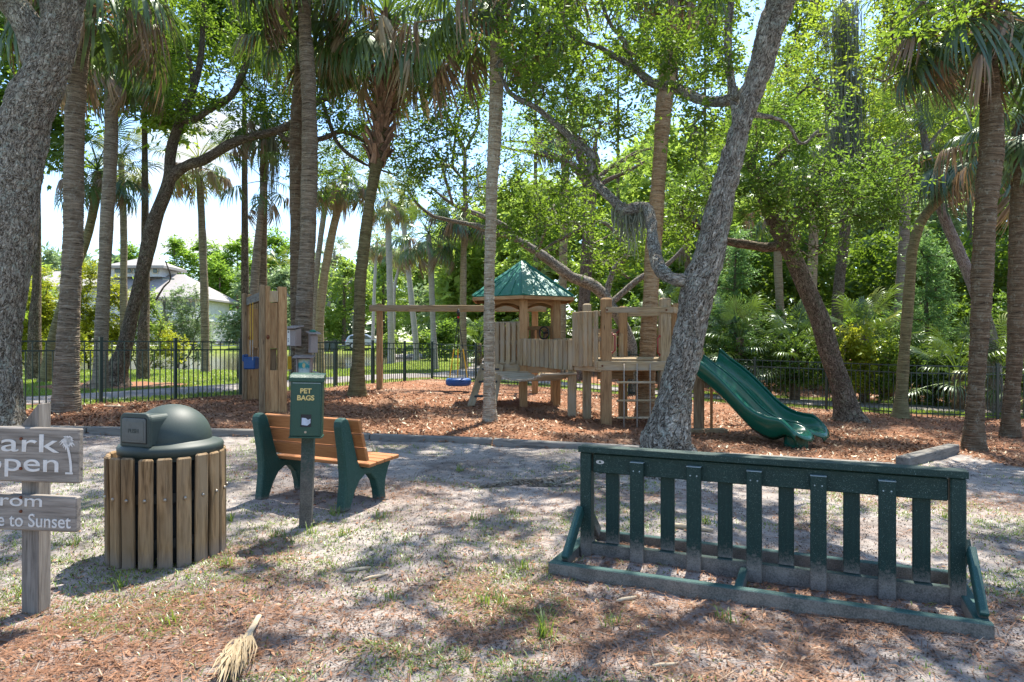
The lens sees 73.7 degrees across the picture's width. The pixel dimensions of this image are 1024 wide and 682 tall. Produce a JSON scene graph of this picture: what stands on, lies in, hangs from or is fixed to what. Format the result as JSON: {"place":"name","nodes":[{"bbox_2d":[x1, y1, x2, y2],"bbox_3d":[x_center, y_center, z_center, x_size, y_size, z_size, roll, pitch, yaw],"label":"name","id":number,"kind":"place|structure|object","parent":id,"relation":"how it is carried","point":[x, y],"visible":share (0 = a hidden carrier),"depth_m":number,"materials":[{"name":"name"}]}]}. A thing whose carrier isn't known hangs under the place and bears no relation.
{"place":"outdoors","nodes":[
{"label":"outdoors","id":0,"kind":"place"},
{"bbox_2d":[22,353,410,370],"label":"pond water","id":1,"kind":"structure","parent":0,"point":[133,367],"depth_m":44.46,"materials":[{"name":"green liquid"}]},
{"bbox_2d":[116,276,172,366],"bbox_3d":[-16.122,-0.745,30.034,2.232,4.196,1.939,0,0,0],"label":"shrub","id":2,"kind":"object","parent":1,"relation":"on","point":[154,326],"visible":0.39,"depth_m":30.02,"materials":[{"name":"green plant"}]},
{"bbox_2d":[42,352,407,352],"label":"pond bed","id":3,"kind":"object","parent":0,"point":[287,352],"depth_m":76.66,"materials":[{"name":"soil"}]},
{"bbox_2d":[154,282,213,368],"bbox_3d":[-15.990,-0.551,32.961,2.913,4.622,2.244,0,0,0],"label":"shrub","id":4,"kind":"object","parent":3,"relation":"on","point":[181,309],"visible":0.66,"depth_m":32.83,"materials":[{"name":"green plant"}]},
{"bbox_2d":[312,157,359,362],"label":"palm tree","id":5,"kind":"object","parent":3,"relation":"on","point":[319,245],"visible":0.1,"depth_m":42.14,"materials":[{"name":"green plant"}]},
{"bbox_2d":[375,220,425,346],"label":"palm tree","id":6,"kind":"object","parent":3,"relation":"on","point":[396,255],"visible":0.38,"depth_m":58.28,"materials":[{"name":"green plant"}]},
{"bbox_2d":[25,342,470,352],"bbox_3d":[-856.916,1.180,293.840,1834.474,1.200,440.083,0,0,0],"label":"bank","id":7,"kind":"structure","parent":0,"point":[235,347],"depth_m":80.38,"materials":[{"name":"green plant"}]},
{"bbox_2d":[43,258,239,343],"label":"house","id":8,"kind":"structure","parent":7,"relation":"on","point":[160,278],"depth_m":98.93,"materials":[{"name":"white paint"}]},
{"bbox_2d":[159,234,207,278],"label":"broadleaf tree","id":9,"kind":"object","parent":7,"relation":"on","point":[178,250],"visible":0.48,"depth_m":117.63,"materials":[{"name":"green plant"}]},
{"bbox_2d":[207,253,240,344],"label":"broadleaf tree","id":10,"kind":"object","parent":7,"relation":"on","point":[217,281],"visible":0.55,"depth_m":111.98,"materials":[{"name":"green plant"}]},
{"bbox_2d":[42,231,437,343],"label":"treeline","id":11,"kind":"object","parent":7,"relation":"on","point":[348,326],"visible":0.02,"depth_m":138.61,"materials":[{"name":"green plant"}]},
{"bbox_2d":[209,271,270,344],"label":"broadleaf tree","id":12,"kind":"object","parent":7,"relation":"on","point":[233,333],"visible":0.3,"depth_m":86.73,"materials":[{"name":"green plant"}]},
{"bbox_2d":[249,223,289,282],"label":"broadleaf tree","id":13,"kind":"object","parent":7,"relation":"on","point":[275,246],"visible":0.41,"depth_m":115.32,"materials":[{"name":"green plant"}]},
{"bbox_2d":[319,253,378,344],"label":"broadleaf tree","id":14,"kind":"object","parent":7,"relation":"on","point":[333,323],"visible":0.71,"depth_m":85.68,"materials":[{"name":"green plant"}]},
{"bbox_2d":[365,235,416,342],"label":"broadleaf tree","id":15,"kind":"object","parent":7,"relation":"on","point":[381,294],"visible":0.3,"depth_m":91.74,"materials":[{"name":"green plant"}]},
{"bbox_2d":[385,263,438,338],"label":"broadleaf tree","id":16,"kind":"object","parent":7,"relation":"on","point":[416,277],"visible":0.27,"depth_m":82.75,"materials":[{"name":"green plant"}]},
{"bbox_2d":[0,385,1023,681],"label":"sandy ground","id":17,"kind":"structure","parent":0,"point":[536,461],"depth_m":4.30,"materials":[{"name":"beige sand"}]},
{"bbox_2d":[0,403,83,614],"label":"park sign","id":18,"kind":"object","parent":17,"relation":"on","point":[39,454],"visible":1,"depth_m":3.57,"materials":[{"name":"grey wood"}]},
{"bbox_2d":[0,0,85,425],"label":"oak tree","id":19,"kind":"object","parent":17,"relation":"on","point":[48,40],"visible":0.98,"depth_m":9.42,"materials":[{"name":"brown plant"}]},
{"bbox_2d":[103,404,227,570],"bbox_3d":[-2.340,0.959,4.640,0.759,1.060,0.758,0,0,0],"label":"trash receptacle","id":20,"kind":"object","parent":17,"relation":"on","point":[165,485],"visible":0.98,"depth_m":4.36,"materials":[{"name":"brown wood"}]},
{"bbox_2d":[87,426,253,436],"bbox_3d":[-4.683,1.289,9.437,2.320,0.206,0.140,0,0,0],"label":"landscape timber","id":21,"kind":"object","parent":17,"relation":"on","point":[114,431],"visible":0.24,"depth_m":9.37,"materials":[{"name":"grey wood"}]},
{"bbox_2d":[22,337,432,408],"bbox_3d":[-6.835,0.640,15.053,0.520,1.443,18.830,0,0,27],"label":"metal fence","id":22,"kind":"object","parent":17,"relation":"on","point":[239,363],"visible":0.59,"depth_m":14.84,"materials":[{"name":"metal"}]},
{"bbox_2d":[206,614,261,681],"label":"frond","id":23,"kind":"object","parent":17,"relation":"on","point":[234,654],"visible":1,"depth_m":2.94,"materials":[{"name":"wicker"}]},
{"bbox_2d":[288,372,325,527],"bbox_3d":[-1.573,0.881,5.230,0.252,1.275,0.240,2,0,-9],"label":"pet bag station","id":24,"kind":"object","parent":17,"relation":"on","point":[307,409],"visible":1,"depth_m":5.14,"materials":[{"name":"green metal"}]},
{"bbox_2d":[291,382,320,435],"bbox_3d":[-1.546,0.510,5.127,0.208,0.401,0.008,2,0,-9],"label":"door","id":25,"kind":"structure","parent":24,"relation":"in","point":[299,407],"depth_m":5.12,"materials":[{"name":"green metal"}]},
{"bbox_2d":[252,413,398,511],"bbox_3d":[-1.672,1.031,6.139,1.094,0.778,0.707,0,0,26],"label":"park bench","id":26,"kind":"object","parent":17,"relation":"on","point":[341,443],"visible":0.94,"depth_m":6.06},
{"bbox_2d":[370,433,492,444],"bbox_3d":[-1.115,1.393,9.404,1.697,0.205,0.140,0,0,6],"label":"landscape timber","id":27,"kind":"object","parent":17,"relation":"on","point":[425,438],"visible":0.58,"depth_m":9.35,"materials":[{"name":"grey wood"}]},
{"bbox_2d":[0,436,1023,681],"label":"pine needles","id":28,"kind":"object","parent":17,"relation":"on","point":[288,614],"visible":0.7,"depth_m":3.41,"materials":[{"name":"brown plant"}]},
{"bbox_2d":[0,436,1023,681],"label":"leaf litter","id":29,"kind":"object","parent":17,"relation":"on","point":[208,642],"visible":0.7,"depth_m":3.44,"materials":[{"name":"brown plant"}]},
{"bbox_2d":[0,442,1023,681],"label":"twigs","id":30,"kind":"object","parent":17,"relation":"on","point":[499,605],"visible":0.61,"depth_m":3.46,"materials":[{"name":"brown wood"}]},
{"bbox_2d":[493,438,638,448],"bbox_3d":[0.721,1.444,9.171,1.972,0.232,0.140,0,0,7],"label":"landscape timber","id":31,"kind":"object","parent":17,"relation":"on","point":[514,443],"visible":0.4,"depth_m":9.16,"materials":[{"name":"grey wood"}]},
{"bbox_2d":[473,0,985,482],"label":"oak tree","id":32,"kind":"object","parent":17,"relation":"on","point":[668,426],"visible":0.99,"depth_m":8.82,"materials":[{"name":"green plant"}]},
{"bbox_2d":[548,444,994,640],"bbox_3d":[1.454,1.091,4.163,2.313,0.778,0.852,0,0,24],"label":"bike rack","id":33,"kind":"object","parent":17,"relation":"on","point":[784,564],"visible":0.93,"depth_m":4.03,"materials":[{"name":"green plastic"}]},
{"bbox_2d":[896,443,958,464],"bbox_3d":[5.822,1.616,9.509,2.360,0.278,0.160,0,0,-44],"label":"landscape timber","id":34,"kind":"object","parent":17,"relation":"on","point":[944,451],"visible":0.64,"depth_m":9.29,"materials":[{"name":"grey wood"}]},
{"bbox_2d":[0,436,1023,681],"bbox_3d":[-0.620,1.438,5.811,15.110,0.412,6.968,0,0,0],"label":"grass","id":35,"kind":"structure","parent":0,"point":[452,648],"depth_m":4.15,"materials":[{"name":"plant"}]},
{"bbox_2d":[0,0,1023,341],"label":"sky","id":36,"kind":"structure","parent":0,"point":[222,221],"materials":[{"name":"white"}]},
{"bbox_2d":[22,353,1022,418],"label":"lawn","id":37,"kind":"structure","parent":0,"point":[144,399],"depth_m":21.27,"materials":[{"name":"plant"}]},
{"bbox_2d":[0,11,118,379],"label":"broadleaf tree","id":38,"kind":"object","parent":37,"relation":"on","point":[34,321],"visible":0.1,"depth_m":20.87,"materials":[{"name":"plant"}]},
{"bbox_2d":[55,259,118,368],"bbox_3d":[-18.145,-1.264,28.980,2.466,4.916,2.050,0,0,-20],"label":"shrub","id":39,"kind":"object","parent":37,"relation":"on","point":[87,312],"visible":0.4,"depth_m":28.88,"materials":[{"name":"green plant"}]},
{"bbox_2d":[36,111,163,382],"bbox_3d":[-11.996,-2.623,19.431,3.345,7.975,3.112,0,0,0],"label":"palm tree","id":40,"kind":"object","parent":37,"relation":"on","point":[93,192],"visible":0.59,"depth_m":19.40,"materials":[{"name":"green plant"}]},
{"bbox_2d":[84,122,163,329],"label":"palm tree","id":41,"kind":"object","parent":37,"relation":"on","point":[121,170],"visible":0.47,"depth_m":28.16,"materials":[{"name":"green plant"}]},
{"bbox_2d":[88,0,223,378],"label":"broadleaf tree","id":42,"kind":"object","parent":37,"relation":"on","point":[143,332],"visible":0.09,"depth_m":21.43,"materials":[{"name":"green plant"}]},
{"bbox_2d":[136,116,238,372],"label":"palm tree","id":43,"kind":"object","parent":37,"relation":"on","point":[214,180],"visible":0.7,"depth_m":26.19,"materials":[{"name":"green plant"}]},
{"bbox_2d":[170,0,324,337],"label":"broadleaf tree","id":44,"kind":"object","parent":37,"relation":"on","point":[244,249],"visible":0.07,"depth_m":21.98,"materials":[{"name":"green plant"}]},
{"bbox_2d":[315,123,398,372],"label":"palm tree","id":45,"kind":"object","parent":37,"relation":"on","point":[339,205],"visible":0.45,"depth_m":24.50,"materials":[{"name":"green plant"}]},
{"bbox_2d":[359,171,416,363],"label":"palm tree","id":46,"kind":"object","parent":37,"relation":"on","point":[388,211],"visible":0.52,"depth_m":38.43,"materials":[{"name":"green plant"}]},
{"bbox_2d":[376,163,423,360],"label":"palm tree","id":47,"kind":"object","parent":37,"relation":"on","point":[412,314],"visible":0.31,"depth_m":44.45,"materials":[{"name":"green plant"}]},
{"bbox_2d":[389,191,462,368],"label":"palm tree","id":48,"kind":"object","parent":37,"relation":"on","point":[442,252],"visible":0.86,"depth_m":30.52,"materials":[{"name":"green plant"}]},
{"bbox_2d":[422,317,459,360],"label":"shrub","id":49,"kind":"object","parent":37,"relation":"on","point":[443,335],"visible":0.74,"depth_m":43.73,"materials":[{"name":"green plant"}]},
{"bbox_2d":[423,163,506,368],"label":"palm tree","id":50,"kind":"object","parent":37,"relation":"on","point":[461,232],"visible":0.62,"depth_m":30.55,"materials":[{"name":"green plant"}]},
{"bbox_2d":[460,0,591,269],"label":"broadleaf tree","id":51,"kind":"object","parent":37,"relation":"on","point":[551,109],"visible":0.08,"depth_m":36.00,"materials":[{"name":"green plant"}]},
{"bbox_2d":[480,175,577,338],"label":"broadleaf tree","id":52,"kind":"object","parent":37,"relation":"on","point":[499,271],"visible":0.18,"depth_m":43.33,"materials":[{"name":"green plant"}]},
{"bbox_2d":[709,226,773,354],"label":"cedar tree","id":53,"kind":"object","parent":37,"relation":"on","point":[737,271],"visible":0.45,"depth_m":21.99,"materials":[{"name":"green plant"}]},
{"bbox_2d":[26,373,1022,413],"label":"path","id":54,"kind":"structure","parent":0,"point":[168,391],"depth_m":17.71,"materials":[{"name":"concrete"}]},
{"bbox_2d":[741,331,788,391],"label":"shrub","id":55,"kind":"object","parent":54,"relation":"on","point":[768,363],"visible":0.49,"depth_m":20.34,"materials":[{"name":"green plant"}]},
{"bbox_2d":[836,311,880,403],"bbox_3d":[9.538,0.444,18.875,1.454,2.622,1.539,0,0,0],"label":"shrub","id":56,"kind":"object","parent":54,"relation":"on","point":[859,351],"visible":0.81,"depth_m":18.81,"materials":[{"name":"green plant"}]},
{"bbox_2d":[909,343,967,406],"bbox_3d":[11.567,0.915,18.569,1.509,1.749,1.309,0,0,0],"label":"shrub","id":57,"kind":"object","parent":54,"relation":"on","point":[935,389],"visible":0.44,"depth_m":18.41,"materials":[{"name":"green plant"}]},
{"bbox_2d":[26,355,1022,419],"bbox_3d":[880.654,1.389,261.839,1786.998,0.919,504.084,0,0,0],"label":"forest floor","id":58,"kind":"structure","parent":0,"point":[145,384],"depth_m":20.20,"materials":[{"name":"soil"}]},
{"bbox_2d":[59,1,183,388],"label":"palm tree","id":59,"kind":"object","parent":58,"relation":"on","point":[112,101],"visible":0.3,"depth_m":17.16,"materials":[{"name":"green plant"}]},
{"bbox_2d":[218,148,289,347],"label":"palm tree","id":60,"kind":"object","parent":58,"relation":"on","point":[261,200],"visible":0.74,"depth_m":19.05,"materials":[{"name":"green plant"}]},
{"bbox_2d":[82,0,448,386],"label":"oak tree","id":61,"kind":"object","parent":58,"relation":"on","point":[173,173],"visible":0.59,"depth_m":18.40,"materials":[{"name":"green plant"}]},
{"bbox_2d":[210,55,325,356],"bbox_3d":[-7.423,-3.416,19.926,3.795,9.517,3.750,0,0,0],"label":"palm tree","id":62,"kind":"object","parent":58,"relation":"on","point":[245,150],"visible":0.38,"depth_m":19.56,"materials":[{"name":"green plant"}]},
{"bbox_2d":[508,77,607,372],"bbox_3d":[2.397,-4.666,28.728,4.189,12.407,4.090,0,0,-43],"label":"palm tree","id":63,"kind":"object","parent":58,"relation":"on","point":[563,282],"visible":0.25,"depth_m":28.32,"materials":[{"name":"green plant"}]},
{"bbox_2d":[484,82,682,379],"bbox_3d":[2.452,-3.839,24.734,7.697,10.953,4.901,0,0,0],"label":"tree","id":64,"kind":"object","parent":58,"relation":"on","point":[584,295],"visible":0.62,"depth_m":26.62,"materials":[{"name":"green plant"}]},
{"bbox_2d":[552,166,665,323],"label":"broadleaf tree","id":65,"kind":"object","parent":58,"relation":"on","point":[575,267],"visible":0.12,"depth_m":41.24,"materials":[{"name":"green plant"}]},
{"bbox_2d":[557,0,696,354],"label":"broadleaf tree","id":66,"kind":"object","parent":58,"relation":"on","point":[637,116],"visible":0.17,"depth_m":40.84,"materials":[{"name":"green plant"}]},
{"bbox_2d":[631,0,768,205],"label":"broadleaf tree","id":67,"kind":"object","parent":58,"relation":"on","point":[693,66],"visible":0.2,"depth_m":35.98,"materials":[{"name":"green plant"}]},
{"bbox_2d":[414,74,1011,354],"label":"woods","id":68,"kind":"object","parent":58,"relation":"on","point":[447,292],"visible":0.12,"depth_m":57.56,"materials":[{"name":"green plant"}]},
{"bbox_2d":[433,343,1023,418],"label":"metal fence","id":69,"kind":"object","parent":58,"relation":"on","point":[996,374],"visible":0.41,"depth_m":17.00,"materials":[{"name":"metal"}]},
{"bbox_2d":[704,292,800,381],"bbox_3d":[7.229,0.139,20.866,3.436,3.401,3.218,0,0,0],"label":"palmetto","id":70,"kind":"object","parent":58,"relation":"on","point":[742,314],"visible":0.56,"depth_m":20.63,"materials":[{"name":"green plant"}]},
{"bbox_2d":[737,165,809,385],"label":"palm tree","id":71,"kind":"object","parent":58,"relation":"on","point":[778,277],"visible":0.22,"depth_m":26.34,"materials":[{"name":"green plant"}]},
{"bbox_2d":[740,300,825,399],"bbox_3d":[8.117,0.245,20.090,3.347,3.248,3.198,0,0,36],"label":"palmetto","id":72,"kind":"object","parent":58,"relation":"on","point":[778,321],"visible":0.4,"depth_m":19.91,"materials":[{"name":"green plant"}]},
{"bbox_2d":[578,205,1008,355],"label":"woods","id":73,"kind":"object","parent":58,"relation":"on","point":[858,281],"visible":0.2,"depth_m":31.56,"materials":[{"name":"green plant"}]},
{"bbox_2d":[769,329,818,397],"bbox_3d":[8.367,0.714,19.999,1.484,2.153,1.307,0,0,0],"label":"shrub","id":74,"kind":"object","parent":58,"relation":"on","point":[803,349],"visible":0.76,"depth_m":19.85,"materials":[{"name":"green plant"}]},
{"bbox_2d":[727,0,868,317],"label":"broadleaf tree","id":75,"kind":"object","parent":58,"relation":"on","point":[793,17],"visible":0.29,"depth_m":35.38,"materials":[{"name":"green plant"}]},
{"bbox_2d":[770,120,859,388],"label":"palm tree","id":76,"kind":"object","parent":58,"relation":"on","point":[814,275],"visible":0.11,"depth_m":25.36,"materials":[{"name":"green plant"}]},
{"bbox_2d":[740,0,967,393],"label":"mossy tree","id":77,"kind":"object","parent":58,"relation":"on","point":[841,39],"visible":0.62,"depth_m":18.65,"materials":[{"name":"green plant"}]},
{"bbox_2d":[805,282,925,401],"bbox_3d":[10.279,0.128,20.149,3.241,3.539,3.168,0,0,0],"label":"palmetto","id":78,"kind":"object","parent":58,"relation":"on","point":[878,324],"visible":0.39,"depth_m":19.73,"materials":[{"name":"green plant"}]},
{"bbox_2d":[861,329,909,403],"bbox_3d":[10.406,0.729,19.051,1.465,2.174,1.502,0,0,0],"label":"shrub","id":79,"kind":"object","parent":58,"relation":"on","point":[891,357],"visible":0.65,"depth_m":18.87,"materials":[{"name":"green plant"}]},
{"bbox_2d":[817,0,959,274],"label":"broadleaf tree","id":80,"kind":"object","parent":58,"relation":"on","point":[883,88],"visible":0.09,"depth_m":38.56,"materials":[{"name":"green plant"}]},
{"bbox_2d":[859,85,951,385],"bbox_3d":[15.021,-3.994,25.994,3.451,11.753,3.754,0,0,0],"label":"palm tree","id":81,"kind":"object","parent":58,"relation":"on","point":[904,234],"visible":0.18,"depth_m":26.05,"materials":[{"name":"green plant"}]},
{"bbox_2d":[840,78,1012,410],"bbox_3d":[10.661,-2.635,17.670,4.391,9.173,3.272,0,0,0],"label":"tree","id":82,"kind":"object","parent":58,"relation":"on","point":[957,248],"visible":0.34,"depth_m":17.43,"materials":[{"name":"green plant"}]},
{"bbox_2d":[890,225,964,400],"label":"cedar tree","id":83,"kind":"object","parent":58,"relation":"on","point":[926,292],"visible":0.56,"depth_m":20.39,"materials":[{"name":"green plant"}]},
{"bbox_2d":[893,190,973,340],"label":"broadleaf tree","id":84,"kind":"object","parent":58,"relation":"on","point":[957,224],"visible":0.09,"depth_m":40.56,"materials":[{"name":"green plant"}]},
{"bbox_2d":[910,291,970,363],"bbox_3d":[15.177,0.090,24.123,2.902,3.722,2.738,0,0,0],"label":"shrub","id":85,"kind":"object","parent":58,"relation":"on","point":[959,314],"visible":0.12,"depth_m":23.56,"materials":[{"name":"green plant"}]},
{"bbox_2d":[885,314,1006,409],"bbox_3d":[11.331,0.497,17.389,3.274,2.858,3.355,0,0,18],"label":"palmetto","id":86,"kind":"object","parent":58,"relation":"on","point":[949,349],"visible":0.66,"depth_m":17.50,"materials":[{"name":"green plant"}]},
{"bbox_2d":[25,378,1023,467],"bbox_3d":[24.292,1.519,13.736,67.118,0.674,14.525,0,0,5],"label":"mulch ground","id":87,"kind":"structure","parent":0,"point":[587,430],"depth_m":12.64,"materials":[{"name":"brown wood"}]},
{"bbox_2d":[0,0,196,413],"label":"palm tree","id":88,"kind":"object","parent":87,"relation":"on","point":[130,54],"visible":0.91,"depth_m":11.60,"materials":[{"name":"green plant"}]},
{"bbox_2d":[242,285,286,413],"bbox_3d":[-4.827,0.188,13.227,0.461,2.357,2.627,0,0,-28],"label":"wooden play panel","id":89,"kind":"object","parent":87,"relation":"on","point":[265,384],"visible":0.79,"depth_m":12.15,"materials":[{"name":"brown wood"}]},
{"bbox_2d":[225,0,375,372],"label":"palm tree","id":90,"kind":"object","parent":87,"relation":"on","point":[268,66],"visible":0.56,"depth_m":15.25,"materials":[{"name":"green plant"}]},
{"bbox_2d":[226,0,377,371],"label":"palm tree","id":91,"kind":"object","parent":87,"relation":"on","point":[271,10],"visible":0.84,"depth_m":13.97,"materials":[{"name":"green plant"}]},
{"bbox_2d":[278,0,504,396],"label":"palm tree","id":92,"kind":"object","parent":87,"relation":"on","point":[382,82],"visible":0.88,"depth_m":15.66,"materials":[{"name":"green plant"}]},
{"bbox_2d":[369,304,545,393],"bbox_3d":[-1.419,0.272,18.077,4.710,2.524,0.730,0,0,-4],"label":"tire swing","id":93,"kind":"object","parent":87,"relation":"on","point":[379,309],"visible":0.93,"depth_m":18.12,"materials":[{"name":"brown wood"}]},
{"bbox_2d":[382,0,615,422],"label":"palm tree","id":94,"kind":"object","parent":87,"relation":"on","point":[460,34],"visible":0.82,"depth_m":11.58,"materials":[{"name":"green plant"}]},
{"bbox_2d":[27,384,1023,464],"bbox_3d":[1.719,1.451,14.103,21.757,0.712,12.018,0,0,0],"label":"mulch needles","id":95,"kind":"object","parent":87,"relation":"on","point":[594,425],"visible":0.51,"depth_m":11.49,"materials":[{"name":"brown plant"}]},
{"bbox_2d":[382,0,706,394],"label":"oak tree","id":96,"kind":"object","parent":87,"relation":"on","point":[594,286],"visible":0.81,"depth_m":15.37,"materials":[{"name":"green plant"}]},
{"bbox_2d":[468,260,727,432],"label":"play tower","id":97,"kind":"structure","parent":87,"relation":"on","point":[524,286],"depth_m":13.28,"materials":[{"name":"brown wood"}]},
{"bbox_2d":[696,348,828,448],"bbox_3d":[4.007,0.939,11.172,1.055,1.622,2.087,0,0,-39],"label":"double slide","id":98,"kind":"object","parent":97,"relation":"attached to","point":[753,402],"visible":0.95,"depth_m":11.11,"materials":[{"name":"plastic"}]},
{"bbox_2d":[595,0,727,420],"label":"palm tree","id":99,"kind":"object","parent":87,"relation":"on","point":[648,324],"visible":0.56,"depth_m":13.55,"materials":[{"name":"beige plant"}]},
{"bbox_2d":[661,40,944,423],"bbox_3d":[5.506,-1.995,13.538,5.464,7.890,3.641,0,0,0],"label":"oak tree","id":100,"kind":"object","parent":87,"relation":"on","point":[846,406],"visible":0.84,"depth_m":13.53,"materials":[{"name":"green plant"}]},
{"bbox_2d":[826,0,1023,451],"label":"palm tree","id":101,"kind":"object","parent":87,"relation":"on","point":[1003,39],"visible":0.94,"depth_m":10.65,"materials":[{"name":"green plant"}]},
{"bbox_2d":[831,0,1023,105],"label":"oak tree","id":102,"kind":"object","parent":87,"relation":"on","point":[891,21],"visible":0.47,"depth_m":10.91,"materials":[{"name":"green plant"}]},
{"bbox_2d":[884,70,1019,418],"bbox_3d":[10.601,-2.317,15.890,3.940,8.454,4.144,0,0,0],"label":"palm tree","id":103,"kind":"object","parent":87,"relation":"on","point":[900,409],"visible":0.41,"depth_m":15.67,"materials":[{"name":"green plant"}]},
{"bbox_2d":[909,41,1023,437],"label":"palm tree","id":104,"kind":"object","parent":87,"relation":"on","point":[1010,423],"visible":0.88,"depth_m":12.63,"materials":[{"name":"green plant"}]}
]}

